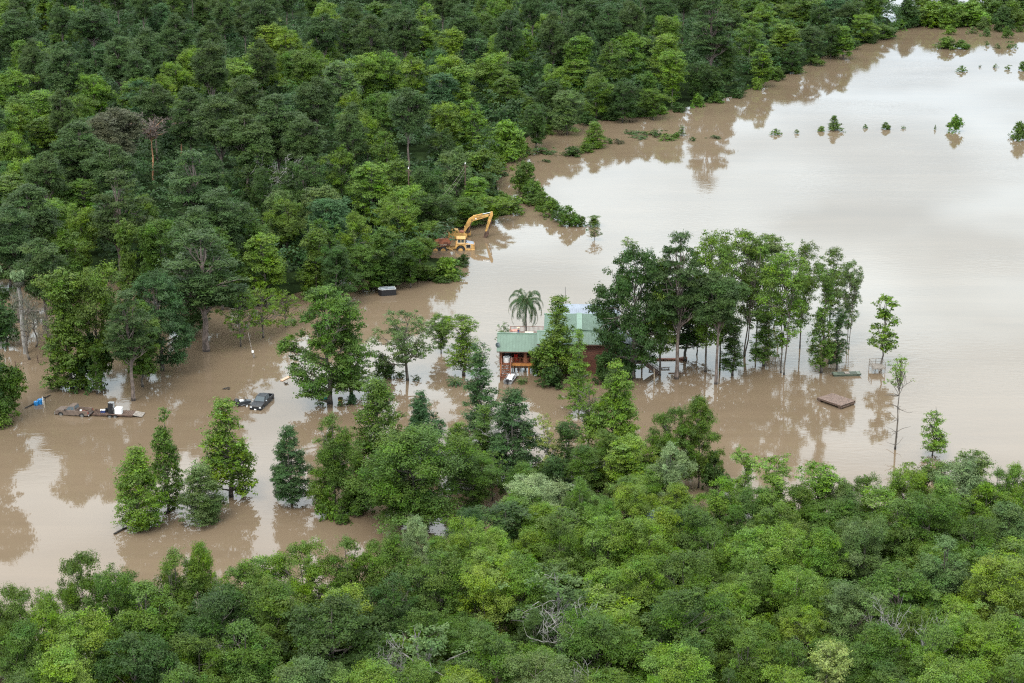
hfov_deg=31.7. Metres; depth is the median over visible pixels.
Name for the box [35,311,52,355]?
moss hung tree
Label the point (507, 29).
pine tree
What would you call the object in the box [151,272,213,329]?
broadleaf tree
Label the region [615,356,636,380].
bush
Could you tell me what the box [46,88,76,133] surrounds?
pine tree
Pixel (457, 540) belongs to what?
broadleaf tree
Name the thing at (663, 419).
broadleaf tree
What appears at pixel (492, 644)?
broadleaf tree
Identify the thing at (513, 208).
bush
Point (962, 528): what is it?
broadleaf tree
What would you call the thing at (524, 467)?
broadleaf tree
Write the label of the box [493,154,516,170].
bush
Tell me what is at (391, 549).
broadleaf tree
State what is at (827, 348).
grove tree
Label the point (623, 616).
broadleaf tree
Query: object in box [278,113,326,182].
pine tree
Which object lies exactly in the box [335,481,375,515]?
broadleaf tree
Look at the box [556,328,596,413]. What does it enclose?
cypress tree
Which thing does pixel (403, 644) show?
broadleaf tree
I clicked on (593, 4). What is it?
broadleaf tree
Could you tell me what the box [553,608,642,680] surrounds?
broadleaf tree
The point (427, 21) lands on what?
slender tree
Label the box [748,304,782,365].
grove tree
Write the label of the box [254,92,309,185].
pine tree
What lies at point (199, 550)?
broadleaf tree
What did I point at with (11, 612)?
broadleaf tree
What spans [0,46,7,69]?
broadleaf tree
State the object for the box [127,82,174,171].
pine tree
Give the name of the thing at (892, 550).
broadleaf tree
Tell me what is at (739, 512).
broadleaf tree
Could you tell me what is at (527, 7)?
pine tree
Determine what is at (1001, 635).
broadleaf tree
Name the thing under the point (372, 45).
broadleaf tree
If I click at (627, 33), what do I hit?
pine tree
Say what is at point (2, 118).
pine tree
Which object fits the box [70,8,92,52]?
broadleaf tree
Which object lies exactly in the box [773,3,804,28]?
broadleaf tree
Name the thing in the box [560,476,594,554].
broadleaf tree
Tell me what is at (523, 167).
sapling
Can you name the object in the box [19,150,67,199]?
pine tree
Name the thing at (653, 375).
bare post
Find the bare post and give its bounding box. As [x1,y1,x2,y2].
[653,368,654,382]
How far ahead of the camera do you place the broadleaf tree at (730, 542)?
221.65 m
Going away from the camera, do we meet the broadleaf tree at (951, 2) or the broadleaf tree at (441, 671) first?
the broadleaf tree at (441, 671)
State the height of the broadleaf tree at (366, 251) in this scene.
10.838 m
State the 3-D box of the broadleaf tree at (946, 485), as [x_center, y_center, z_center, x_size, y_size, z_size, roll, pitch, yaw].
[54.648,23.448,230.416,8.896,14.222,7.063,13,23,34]
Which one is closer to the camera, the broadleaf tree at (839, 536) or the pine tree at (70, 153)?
the broadleaf tree at (839, 536)
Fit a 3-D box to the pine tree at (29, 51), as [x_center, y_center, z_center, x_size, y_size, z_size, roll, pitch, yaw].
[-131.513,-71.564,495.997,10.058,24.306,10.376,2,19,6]
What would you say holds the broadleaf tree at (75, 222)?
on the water
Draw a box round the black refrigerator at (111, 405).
[108,401,114,413]
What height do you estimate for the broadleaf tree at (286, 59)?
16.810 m
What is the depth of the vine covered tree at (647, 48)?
553.99 m
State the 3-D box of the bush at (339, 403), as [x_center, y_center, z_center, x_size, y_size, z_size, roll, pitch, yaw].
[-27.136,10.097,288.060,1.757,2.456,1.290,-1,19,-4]
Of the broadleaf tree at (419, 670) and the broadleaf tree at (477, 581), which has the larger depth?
the broadleaf tree at (477, 581)
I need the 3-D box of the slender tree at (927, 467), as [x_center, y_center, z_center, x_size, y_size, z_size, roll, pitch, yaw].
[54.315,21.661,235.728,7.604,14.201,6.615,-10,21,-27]
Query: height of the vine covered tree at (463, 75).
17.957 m
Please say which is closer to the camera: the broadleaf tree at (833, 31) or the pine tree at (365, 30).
the pine tree at (365, 30)
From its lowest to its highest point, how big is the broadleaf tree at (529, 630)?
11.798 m
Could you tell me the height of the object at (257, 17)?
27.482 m
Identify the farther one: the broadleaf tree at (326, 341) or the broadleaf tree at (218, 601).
the broadleaf tree at (326, 341)
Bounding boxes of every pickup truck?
[54,403,93,416]
[250,393,273,409]
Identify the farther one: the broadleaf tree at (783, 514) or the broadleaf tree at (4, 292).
the broadleaf tree at (4, 292)
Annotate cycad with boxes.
[394,370,404,377]
[446,375,462,387]
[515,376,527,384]
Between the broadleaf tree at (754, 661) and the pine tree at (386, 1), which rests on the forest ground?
the pine tree at (386, 1)
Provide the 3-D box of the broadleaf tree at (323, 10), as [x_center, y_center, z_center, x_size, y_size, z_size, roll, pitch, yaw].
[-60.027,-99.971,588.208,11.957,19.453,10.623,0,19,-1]
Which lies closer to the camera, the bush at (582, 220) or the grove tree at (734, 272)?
the grove tree at (734, 272)
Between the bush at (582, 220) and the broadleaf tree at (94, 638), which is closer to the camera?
the broadleaf tree at (94, 638)
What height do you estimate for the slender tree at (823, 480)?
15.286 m
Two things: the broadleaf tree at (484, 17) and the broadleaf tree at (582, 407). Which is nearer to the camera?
the broadleaf tree at (582, 407)
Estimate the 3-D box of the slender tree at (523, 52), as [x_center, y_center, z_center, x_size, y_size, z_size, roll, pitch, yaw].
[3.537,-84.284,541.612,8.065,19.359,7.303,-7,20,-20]
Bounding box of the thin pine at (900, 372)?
[882,354,913,449]
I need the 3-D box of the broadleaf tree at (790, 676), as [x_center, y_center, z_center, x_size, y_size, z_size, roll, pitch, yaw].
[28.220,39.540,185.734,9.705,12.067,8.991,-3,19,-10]
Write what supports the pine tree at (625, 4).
on the forest ground
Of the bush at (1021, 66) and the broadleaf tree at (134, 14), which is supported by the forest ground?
the broadleaf tree at (134, 14)
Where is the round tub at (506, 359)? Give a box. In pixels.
[503,356,509,362]
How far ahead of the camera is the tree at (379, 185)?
384.89 m
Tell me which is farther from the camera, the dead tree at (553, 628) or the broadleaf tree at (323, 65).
the broadleaf tree at (323, 65)
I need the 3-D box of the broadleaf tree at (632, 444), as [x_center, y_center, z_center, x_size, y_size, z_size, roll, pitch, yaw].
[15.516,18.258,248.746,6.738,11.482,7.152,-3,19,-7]
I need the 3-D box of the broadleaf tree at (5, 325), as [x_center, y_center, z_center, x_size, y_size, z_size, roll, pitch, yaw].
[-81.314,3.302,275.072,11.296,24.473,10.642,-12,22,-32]
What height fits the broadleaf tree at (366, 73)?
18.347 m
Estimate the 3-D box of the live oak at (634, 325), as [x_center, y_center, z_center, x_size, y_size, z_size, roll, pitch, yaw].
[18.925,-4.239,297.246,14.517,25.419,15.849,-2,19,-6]
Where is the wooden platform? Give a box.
[869,358,885,373]
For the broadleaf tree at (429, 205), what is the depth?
376.23 m
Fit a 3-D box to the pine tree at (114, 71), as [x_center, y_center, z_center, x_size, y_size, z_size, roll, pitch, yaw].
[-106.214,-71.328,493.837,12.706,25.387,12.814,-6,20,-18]
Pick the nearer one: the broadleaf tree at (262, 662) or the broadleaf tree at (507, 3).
the broadleaf tree at (262, 662)
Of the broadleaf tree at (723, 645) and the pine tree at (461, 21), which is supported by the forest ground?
the pine tree at (461, 21)
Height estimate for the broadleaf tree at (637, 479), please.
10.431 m
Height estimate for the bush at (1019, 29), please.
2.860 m
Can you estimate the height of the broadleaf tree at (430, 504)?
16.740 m
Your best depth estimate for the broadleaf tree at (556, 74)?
495.43 m
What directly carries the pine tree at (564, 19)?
on the forest ground
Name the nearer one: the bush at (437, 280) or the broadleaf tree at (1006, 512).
the broadleaf tree at (1006, 512)
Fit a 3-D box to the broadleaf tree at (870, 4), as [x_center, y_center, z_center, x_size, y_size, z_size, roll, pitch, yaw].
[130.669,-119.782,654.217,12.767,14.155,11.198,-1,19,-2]
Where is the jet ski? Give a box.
[233,398,250,404]
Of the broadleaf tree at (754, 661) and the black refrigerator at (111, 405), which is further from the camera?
the black refrigerator at (111, 405)
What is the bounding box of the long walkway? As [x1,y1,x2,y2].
[657,358,679,359]
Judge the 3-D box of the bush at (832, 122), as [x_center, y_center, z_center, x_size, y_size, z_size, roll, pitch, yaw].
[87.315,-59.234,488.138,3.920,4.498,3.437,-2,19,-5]
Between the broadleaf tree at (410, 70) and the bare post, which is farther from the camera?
the broadleaf tree at (410, 70)
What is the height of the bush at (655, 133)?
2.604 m
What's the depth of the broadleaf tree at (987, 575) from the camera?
206.08 m
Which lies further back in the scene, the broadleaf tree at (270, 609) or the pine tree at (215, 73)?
the pine tree at (215, 73)
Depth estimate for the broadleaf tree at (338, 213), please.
356.43 m
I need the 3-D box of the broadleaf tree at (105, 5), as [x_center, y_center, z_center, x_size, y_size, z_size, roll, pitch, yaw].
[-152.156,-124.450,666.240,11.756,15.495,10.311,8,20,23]
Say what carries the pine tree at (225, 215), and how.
on the forest ground
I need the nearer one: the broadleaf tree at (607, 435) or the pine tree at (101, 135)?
the broadleaf tree at (607, 435)
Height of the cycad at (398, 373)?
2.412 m
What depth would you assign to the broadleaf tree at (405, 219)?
363.47 m
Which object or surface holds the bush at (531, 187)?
on the water
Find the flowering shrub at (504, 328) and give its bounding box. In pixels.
[494,321,512,339]
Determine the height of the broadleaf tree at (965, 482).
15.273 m
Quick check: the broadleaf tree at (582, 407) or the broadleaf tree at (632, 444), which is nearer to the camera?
the broadleaf tree at (632, 444)
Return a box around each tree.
[0,0,9,13]
[0,9,43,86]
[0,12,17,29]
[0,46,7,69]
[0,47,14,71]
[0,67,39,116]
[0,79,9,108]
[0,107,6,132]
[0,109,18,161]
[0,131,31,164]
[0,160,19,205]
[0,172,34,224]
[0,204,37,322]
[0,235,12,286]
[0,285,20,343]
[0,296,16,407]
[0,580,47,672]
[0,614,49,680]
[1,0,30,26]
[1,156,38,199]
[1,183,66,246]
[1,237,68,343]
[1,664,45,682]
[2,102,38,158]
[4,38,49,90]
[4,94,32,133]
[7,287,45,359]
[9,0,28,16]
[14,586,70,670]
[15,37,49,114]
[16,300,51,346]
[18,0,38,30]
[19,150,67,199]
[20,88,53,151]
[21,45,49,89]
[23,114,74,152]
[24,638,95,682]
[31,0,51,29]
[31,267,95,391]
[31,605,133,682]
[34,42,91,96]
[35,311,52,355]
[41,177,77,221]
[43,227,91,289]
[44,197,70,242]
[45,0,66,23]
[46,62,85,105]
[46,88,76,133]
[47,2,73,41]
[47,29,72,49]
[48,119,108,197]
[50,6,77,40]
[50,8,79,54]
[54,116,88,151]
[55,548,109,654]
[56,0,77,6]
[56,136,94,193]
[56,178,103,231]
[58,259,125,384]
[61,94,99,118]
[64,202,101,269]
[66,5,118,73]
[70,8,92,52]
[71,330,117,395]
[75,73,116,115]
[76,36,100,72]
[77,114,123,174]
[79,143,139,192]
[80,562,149,653]
[81,76,108,116]
[82,0,112,13]
[85,107,148,177]
[85,168,155,276]
[85,578,214,682]
[86,43,109,81]
[93,188,143,257]
[97,22,125,42]
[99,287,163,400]
[100,35,142,104]
[103,38,139,94]
[105,0,125,34]
[107,582,163,636]
[109,443,169,533]
[110,218,143,310]
[116,76,157,111]
[118,299,162,386]
[119,50,156,92]
[119,79,166,141]
[125,193,165,265]
[126,2,156,28]
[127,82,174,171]
[129,0,154,27]
[130,26,168,78]
[135,215,180,292]
[142,546,221,634]
[145,3,175,41]
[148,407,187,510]
[150,32,169,75]
[151,107,187,162]
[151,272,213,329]
[153,12,199,64]
[153,226,251,351]
[155,73,181,130]
[155,662,223,682]
[158,60,194,105]
[163,148,226,214]
[165,205,228,273]
[166,0,185,18]
[166,0,192,19]
[166,631,244,682]
[168,85,215,171]
[170,581,256,681]
[174,460,229,526]
[176,46,204,97]
[187,38,230,109]
[187,44,209,81]
[187,540,222,647]
[190,0,215,25]
[190,93,244,173]
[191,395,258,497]
[193,0,208,25]
[193,20,227,57]
[194,187,258,252]
[196,154,234,197]
[199,71,230,112]
[199,227,250,309]
[200,167,231,199]
[201,618,289,682]
[207,558,280,663]
[208,0,230,44]
[209,1,240,47]
[211,0,234,56]
[211,112,272,188]
[213,74,267,118]
[214,291,261,346]
[224,56,249,93]
[227,60,255,109]
[229,0,241,12]
[230,2,252,64]
[231,143,284,209]
[234,207,271,276]
[239,574,306,671]
[240,232,287,306]
[240,285,284,337]
[241,0,259,53]
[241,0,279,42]
[242,42,282,94]
[243,154,303,196]
[246,38,279,90]
[247,554,286,618]
[248,166,280,230]
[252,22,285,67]
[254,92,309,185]
[255,0,283,24]
[260,535,336,606]
[260,600,318,663]
[261,198,307,267]
[263,188,301,259]
[267,290,301,327]
[268,655,329,682]
[270,424,316,505]
[270,651,349,682]
[271,26,307,81]
[272,155,328,223]
[274,283,378,404]
[276,0,296,27]
[277,49,328,94]
[278,91,323,124]
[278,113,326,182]
[279,48,308,92]
[280,28,303,48]
[291,75,337,174]
[292,228,332,297]
[298,185,340,243]
[300,111,325,138]
[302,12,342,58]
[302,218,342,283]
[303,57,333,82]
[304,0,328,17]
[305,195,350,248]
[305,411,363,503]
[305,533,376,608]
[306,39,347,80]
[310,582,397,659]
[311,6,344,45]
[315,0,337,19]
[315,243,364,300]
[316,143,360,205]
[321,60,363,114]
[328,657,405,682]
[329,301,375,394]
[331,17,358,61]
[331,101,371,165]
[333,645,377,682]
[334,109,370,142]
[334,210,374,276]
[335,89,364,139]
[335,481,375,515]
[337,6,363,44]
[337,51,381,106]
[340,419,485,530]
[341,1,362,26]
[344,243,388,292]
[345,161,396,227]
[345,375,410,478]
[345,635,415,680]
[349,13,390,64]
[349,116,386,181]
[350,525,414,614]
[353,622,478,682]
[354,15,385,45]
[357,38,388,69]
[357,569,426,663]
[359,63,383,95]
[360,90,390,146]
[360,443,420,515]
[363,1,390,32]
[364,50,404,95]
[364,308,443,380]
[367,226,401,287]
[368,638,419,682]
[370,131,401,188]
[371,197,422,246]
[371,245,421,285]
[372,94,405,153]
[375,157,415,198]
[376,183,426,236]
[379,0,395,15]
[379,3,409,57]
[383,13,404,70]
[387,87,433,173]
[388,9,424,75]
[390,513,437,610]
[394,52,432,104]
[396,238,426,287]
[397,604,460,668]
[398,655,439,682]
[402,548,481,641]
[405,236,439,279]
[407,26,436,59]
[407,389,448,462]
[409,220,441,255]
[410,165,443,223]
[413,534,453,600]
[415,0,439,11]
[415,3,441,49]
[418,193,459,237]
[421,127,456,183]
[422,48,447,84]
[424,72,461,123]
[424,659,492,682]
[425,100,472,152]
[425,312,454,353]
[426,0,449,29]
[427,54,476,98]
[432,514,498,597]
[433,606,481,671]
[434,26,466,56]
[434,146,477,202]
[436,420,485,487]
[436,665,490,682]
[441,314,484,375]
[442,0,470,40]
[442,505,484,549]
[443,452,505,507]
[443,560,526,638]
[444,3,484,55]
[444,64,475,122]
[446,196,490,226]
[448,616,513,674]
[451,98,495,152]
[455,31,489,60]
[456,619,539,682]
[458,38,493,85]
[460,176,488,210]
[460,340,502,435]
[460,525,518,584]
[461,546,519,618]
[464,145,502,186]
[465,50,514,108]
[466,10,496,47]
[469,403,495,471]
[471,0,493,13]
[475,196,515,222]
[475,500,537,569]
[478,172,498,204]
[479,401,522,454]
[479,449,511,500]
[481,18,501,42]
[482,69,518,106]
[483,32,509,83]
[484,549,554,640]
[485,0,509,34]
[485,0,518,20]
[486,119,527,160]
[486,386,549,482]
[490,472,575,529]
[491,9,523,63]
[491,74,525,118]
[492,489,555,542]
[494,562,602,653]
[496,460,543,496]
[498,645,589,682]
[501,60,532,94]
[506,605,559,680]
[509,49,533,78]
[509,501,556,561]
[511,30,536,81]
[511,525,551,597]
[516,4,533,28]
[516,96,539,128]
[520,0,542,46]
[521,102,550,148]
[521,642,575,678]
[523,599,598,667]
[525,14,559,50]
[527,294,581,377]
[527,413,564,468]
[532,79,562,124]
[533,461,557,483]
[534,506,594,586]
[536,9,570,70]
[537,454,571,507]
[537,514,584,598]
[537,556,582,628]
[540,41,569,76]
[541,64,570,117]
[541,602,606,679]
[546,90,586,133]
[550,420,582,481]
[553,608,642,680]
[556,59,596,95]
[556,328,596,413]
[557,0,586,17]
[558,10,589,67]
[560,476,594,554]
[561,6,594,59]
[561,442,608,502]
[562,32,594,85]
[562,381,614,446]
[566,487,608,541]
[568,583,645,670]
[568,660,597,682]
[572,514,643,602]
[573,494,621,547]
[574,357,644,462]
[574,565,636,621]
[576,516,621,584]
[577,32,599,64]
[579,72,614,118]
[581,664,635,682]
[582,0,604,32]
[583,0,603,13]
[588,38,630,89]
[589,4,624,51]
[591,350,612,384]
[591,425,631,497]
[593,601,648,674]
[598,0,623,29]
[598,57,628,81]
[601,0,621,18]
[601,474,650,531]
[602,82,624,114]
[603,432,645,497]
[604,30,651,83]
[604,563,672,627]
[606,79,641,121]
[606,551,665,647]
[609,514,673,583]
[610,482,662,550]
[616,2,646,60]
[616,6,644,60]
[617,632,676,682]
[618,0,631,15]
[618,462,667,506]
[632,640,716,682]
[633,503,692,581]
[634,35,658,78]
[634,584,744,675]
[635,70,658,116]
[635,673,668,682]
[638,440,669,481]
[639,0,656,26]
[639,12,652,36]
[639,88,672,119]
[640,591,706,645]
[641,549,719,642]
[643,404,698,480]
[644,255,684,375]
[644,441,699,505]
[646,33,684,92]
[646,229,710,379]
[648,0,678,29]
[648,14,682,55]
[650,26,685,51]
[653,481,700,542]
[657,48,688,104]
[658,545,695,590]
[659,631,720,682]
[668,508,712,553]
[669,249,709,360]
[671,502,729,572]
[674,0,694,41]
[676,392,725,487]
[681,63,717,97]
[685,229,738,372]
[685,328,715,354]
[685,527,733,595]
[687,0,739,65]
[687,270,751,384]
[689,612,759,676]
[691,0,719,28]
[692,0,722,18]
[694,474,746,546]
[699,242,742,366]
[699,450,732,493]
[702,66,726,98]
[703,43,738,88]
[703,571,767,646]
[705,535,757,574]
[706,8,717,34]
[711,554,781,622]
[712,524,794,621]
[712,626,795,682]
[712,667,740,682]
[713,228,780,356]
[716,3,744,38]
[717,0,744,28]
[718,318,749,375]
[718,483,769,544]
[729,446,760,508]
[731,482,792,543]
[732,20,764,44]
[733,27,765,73]
[734,502,815,567]
[734,618,789,682]
[738,0,771,24]
[739,233,794,327]
[740,236,784,347]
[742,7,776,35]
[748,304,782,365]
[748,453,794,523]
[749,44,776,83]
[751,2,779,32]
[751,247,811,374]
[756,520,813,613]
[756,566,822,639]
[758,661,820,682]
[760,564,834,643]
[765,0,789,24]
[765,635,816,682]
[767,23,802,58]
[767,45,786,72]
[768,17,800,45]
[771,603,835,665]
[772,483,825,565]
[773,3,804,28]
[781,41,804,73]
[788,0,799,18]
[788,240,825,347]
[792,524,855,617]
[792,635,882,682]
[793,0,822,38]
[794,461,843,547]
[799,25,824,64]
[801,487,870,557]
[805,259,841,372]
[807,638,853,682]
[808,3,832,34]
[808,519,879,580]
[811,246,854,321]
[811,578,897,653]
[816,477,863,528]
[817,577,868,639]
[821,23,842,58]
[823,0,845,25]
[826,308,850,369]
[830,1,865,32]
[834,26,854,58]
[835,260,863,346]
[835,471,886,528]
[835,512,891,587]
[848,620,917,681]
[851,13,881,41]
[856,0,889,23]
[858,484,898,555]
[862,495,926,580]
[862,658,917,682]
[865,559,932,622]
[866,293,901,369]
[866,594,910,652]
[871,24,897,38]
[877,603,938,674]
[878,462,934,543]
[888,677,919,682]
[890,489,966,560]
[893,615,979,681]
[894,0,920,27]
[896,541,948,605]
[904,456,955,537]
[905,533,993,616]
[905,650,995,682]
[909,592,980,641]
[910,615,951,679]
[913,0,937,9]
[917,1,945,27]
[918,473,975,546]
[926,452,992,520]
[934,2,966,28]
[935,514,1001,572]
[936,0,964,8]
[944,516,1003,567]
[945,544,1002,625]
[945,612,990,681]
[949,553,1023,642]
[949,598,1023,682]
[953,8,973,26]
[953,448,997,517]
[955,0,993,26]
[958,480,1019,525]
[967,0,987,9]
[968,464,1010,527]
[976,16,990,30]
[977,498,1023,558]
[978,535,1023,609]
[980,0,1006,23]
[988,652,1023,682]
[991,6,1016,30]
[997,460,1023,543]
[1001,546,1023,618]
[1002,617,1023,679]
[1004,0,1023,23]
[1012,11,1023,27]
[1015,0,1023,11]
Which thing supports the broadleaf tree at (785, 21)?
on the forest ground
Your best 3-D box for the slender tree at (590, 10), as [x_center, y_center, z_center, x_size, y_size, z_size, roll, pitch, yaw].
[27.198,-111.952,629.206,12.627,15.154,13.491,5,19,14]
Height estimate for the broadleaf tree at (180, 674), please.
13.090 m
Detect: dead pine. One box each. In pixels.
[138,114,168,179]
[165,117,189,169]
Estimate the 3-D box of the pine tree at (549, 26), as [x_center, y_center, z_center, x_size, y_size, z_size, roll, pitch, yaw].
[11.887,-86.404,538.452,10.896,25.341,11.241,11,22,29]
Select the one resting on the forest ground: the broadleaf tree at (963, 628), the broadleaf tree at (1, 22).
the broadleaf tree at (1, 22)
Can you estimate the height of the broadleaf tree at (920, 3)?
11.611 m
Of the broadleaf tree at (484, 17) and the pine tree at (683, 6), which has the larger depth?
the pine tree at (683, 6)
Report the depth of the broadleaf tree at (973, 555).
214.47 m
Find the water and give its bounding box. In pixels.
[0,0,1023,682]
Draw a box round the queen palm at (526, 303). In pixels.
[508,288,542,330]
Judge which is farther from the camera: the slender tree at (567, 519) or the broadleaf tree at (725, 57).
the broadleaf tree at (725, 57)
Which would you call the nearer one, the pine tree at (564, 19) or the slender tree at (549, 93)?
the slender tree at (549, 93)
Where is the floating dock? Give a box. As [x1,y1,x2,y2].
[817,393,855,408]
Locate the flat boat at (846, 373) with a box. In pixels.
[832,371,860,376]
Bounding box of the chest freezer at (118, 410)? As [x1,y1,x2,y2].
[114,406,122,413]
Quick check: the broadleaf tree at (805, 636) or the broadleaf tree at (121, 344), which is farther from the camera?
the broadleaf tree at (121, 344)
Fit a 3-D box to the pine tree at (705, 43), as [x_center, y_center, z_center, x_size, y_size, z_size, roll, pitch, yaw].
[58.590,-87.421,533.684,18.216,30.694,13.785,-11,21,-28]
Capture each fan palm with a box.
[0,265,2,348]
[9,269,26,353]
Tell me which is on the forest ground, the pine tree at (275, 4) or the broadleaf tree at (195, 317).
the pine tree at (275, 4)
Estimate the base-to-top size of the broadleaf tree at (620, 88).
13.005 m
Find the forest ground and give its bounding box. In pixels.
[0,0,894,309]
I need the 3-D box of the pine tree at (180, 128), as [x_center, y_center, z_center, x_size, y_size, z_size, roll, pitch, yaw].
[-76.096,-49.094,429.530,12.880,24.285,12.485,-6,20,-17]
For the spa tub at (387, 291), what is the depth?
344.41 m
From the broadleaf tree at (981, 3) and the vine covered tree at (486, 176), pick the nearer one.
the vine covered tree at (486, 176)
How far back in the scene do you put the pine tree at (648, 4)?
602.87 m
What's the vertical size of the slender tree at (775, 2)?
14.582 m
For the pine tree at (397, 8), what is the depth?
567.62 m
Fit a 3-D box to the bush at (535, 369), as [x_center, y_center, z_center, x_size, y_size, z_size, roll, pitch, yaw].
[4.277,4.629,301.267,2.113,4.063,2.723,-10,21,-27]
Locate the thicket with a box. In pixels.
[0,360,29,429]
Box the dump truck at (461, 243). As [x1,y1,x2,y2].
[432,236,474,250]
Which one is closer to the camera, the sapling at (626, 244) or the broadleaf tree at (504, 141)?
the sapling at (626, 244)
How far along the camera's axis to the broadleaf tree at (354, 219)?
350.80 m
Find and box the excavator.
[448,211,492,238]
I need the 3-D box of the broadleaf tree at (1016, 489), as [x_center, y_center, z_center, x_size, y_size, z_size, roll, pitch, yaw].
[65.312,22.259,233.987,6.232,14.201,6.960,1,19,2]
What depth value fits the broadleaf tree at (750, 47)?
563.09 m
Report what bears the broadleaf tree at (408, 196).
on the forest ground
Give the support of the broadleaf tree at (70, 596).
on the water
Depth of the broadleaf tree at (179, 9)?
628.40 m
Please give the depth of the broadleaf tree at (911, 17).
654.80 m
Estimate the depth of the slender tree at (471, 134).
442.46 m
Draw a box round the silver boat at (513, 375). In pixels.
[503,372,516,384]
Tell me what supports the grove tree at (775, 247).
on the water
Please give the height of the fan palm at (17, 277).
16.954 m
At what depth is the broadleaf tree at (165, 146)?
445.39 m
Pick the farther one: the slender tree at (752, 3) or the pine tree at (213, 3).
the slender tree at (752, 3)
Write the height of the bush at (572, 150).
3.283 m
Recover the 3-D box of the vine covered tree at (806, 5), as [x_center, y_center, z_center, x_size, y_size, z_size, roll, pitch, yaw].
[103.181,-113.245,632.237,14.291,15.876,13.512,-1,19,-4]
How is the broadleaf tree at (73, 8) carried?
on the forest ground
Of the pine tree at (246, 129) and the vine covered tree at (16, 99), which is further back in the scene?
the vine covered tree at (16, 99)
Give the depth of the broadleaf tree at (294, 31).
568.98 m
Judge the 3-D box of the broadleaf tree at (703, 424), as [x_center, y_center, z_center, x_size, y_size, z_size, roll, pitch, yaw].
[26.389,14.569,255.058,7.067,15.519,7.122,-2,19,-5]
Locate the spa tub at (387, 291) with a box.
[378,286,395,295]
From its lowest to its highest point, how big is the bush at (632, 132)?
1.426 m
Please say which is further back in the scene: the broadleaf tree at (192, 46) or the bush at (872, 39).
the bush at (872, 39)
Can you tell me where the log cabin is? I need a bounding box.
[495,290,658,380]
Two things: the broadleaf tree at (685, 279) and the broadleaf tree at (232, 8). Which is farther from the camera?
the broadleaf tree at (232, 8)
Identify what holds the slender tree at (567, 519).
on the water
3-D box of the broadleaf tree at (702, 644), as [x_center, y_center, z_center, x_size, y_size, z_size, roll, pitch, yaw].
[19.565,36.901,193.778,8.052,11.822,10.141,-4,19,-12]
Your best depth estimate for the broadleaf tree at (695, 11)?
658.68 m
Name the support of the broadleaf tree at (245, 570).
on the water
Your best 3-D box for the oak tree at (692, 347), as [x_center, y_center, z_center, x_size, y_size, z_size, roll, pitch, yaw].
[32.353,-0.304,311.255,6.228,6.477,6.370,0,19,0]
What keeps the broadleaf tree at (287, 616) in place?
on the water
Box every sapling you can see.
[86,345,106,393]
[510,160,535,191]
[586,226,602,239]
[587,215,600,226]
[621,236,637,248]
[678,125,685,134]
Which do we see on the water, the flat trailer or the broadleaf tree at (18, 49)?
the flat trailer
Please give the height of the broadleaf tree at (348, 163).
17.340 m
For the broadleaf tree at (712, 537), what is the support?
on the water
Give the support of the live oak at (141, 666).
on the water
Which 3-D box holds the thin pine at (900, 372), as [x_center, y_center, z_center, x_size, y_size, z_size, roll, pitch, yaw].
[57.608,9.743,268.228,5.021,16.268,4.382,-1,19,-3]
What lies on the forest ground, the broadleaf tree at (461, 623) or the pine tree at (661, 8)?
the pine tree at (661, 8)
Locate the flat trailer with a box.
[91,409,144,417]
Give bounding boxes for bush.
[312,485,342,521]
[335,514,353,525]
[337,398,346,406]
[347,392,356,404]
[373,353,396,379]
[399,266,421,284]
[406,269,431,280]
[411,374,421,380]
[419,266,450,283]
[434,257,467,279]
[435,256,462,281]
[456,254,469,267]
[486,163,509,176]
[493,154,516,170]
[496,191,507,198]
[496,195,524,214]
[505,148,526,162]
[514,179,543,204]
[517,140,531,152]
[522,146,556,156]
[530,359,544,375]
[532,125,555,135]
[532,191,555,209]
[534,364,564,389]
[537,197,562,220]
[551,208,564,221]
[557,205,580,226]
[559,146,581,156]
[577,216,590,226]
[578,120,608,148]
[578,142,595,153]
[579,111,598,124]
[600,110,619,120]
[603,138,614,143]
[607,138,623,144]
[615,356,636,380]
[623,129,645,135]
[628,104,643,117]
[628,135,647,139]
[642,129,669,136]
[652,105,668,115]
[658,133,677,141]
[666,102,689,112]
[671,132,679,138]
[690,93,705,107]
[706,91,725,102]
[725,88,746,98]
[746,76,763,89]
[765,66,785,80]
[770,129,781,134]
[789,66,807,72]
[805,54,825,65]
[823,46,839,56]
[828,115,839,128]
[828,123,845,132]
[852,38,861,49]
[864,32,879,43]
[881,122,890,129]
[887,19,907,30]
[932,36,955,49]
[942,25,956,34]
[945,114,964,133]
[954,40,970,49]
[955,65,967,71]
[965,27,979,33]
[979,27,990,36]
[1001,25,1013,37]
[1005,41,1018,47]
[1007,120,1023,141]
[1016,26,1023,31]
[1018,61,1023,70]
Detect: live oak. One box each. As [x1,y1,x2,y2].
[83,630,181,682]
[118,267,198,370]
[265,590,399,682]
[583,241,669,378]
[853,560,951,653]
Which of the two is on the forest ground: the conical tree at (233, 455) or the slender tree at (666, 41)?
the slender tree at (666, 41)
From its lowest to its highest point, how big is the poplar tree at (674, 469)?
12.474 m
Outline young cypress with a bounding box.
[920,410,949,455]
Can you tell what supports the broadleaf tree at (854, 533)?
on the water
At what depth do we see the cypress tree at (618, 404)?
260.59 m
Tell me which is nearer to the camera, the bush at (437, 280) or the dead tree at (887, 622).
the dead tree at (887, 622)
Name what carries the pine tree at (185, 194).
on the forest ground
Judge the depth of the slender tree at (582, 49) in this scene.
532.48 m
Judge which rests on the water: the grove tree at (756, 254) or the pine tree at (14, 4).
the grove tree at (756, 254)

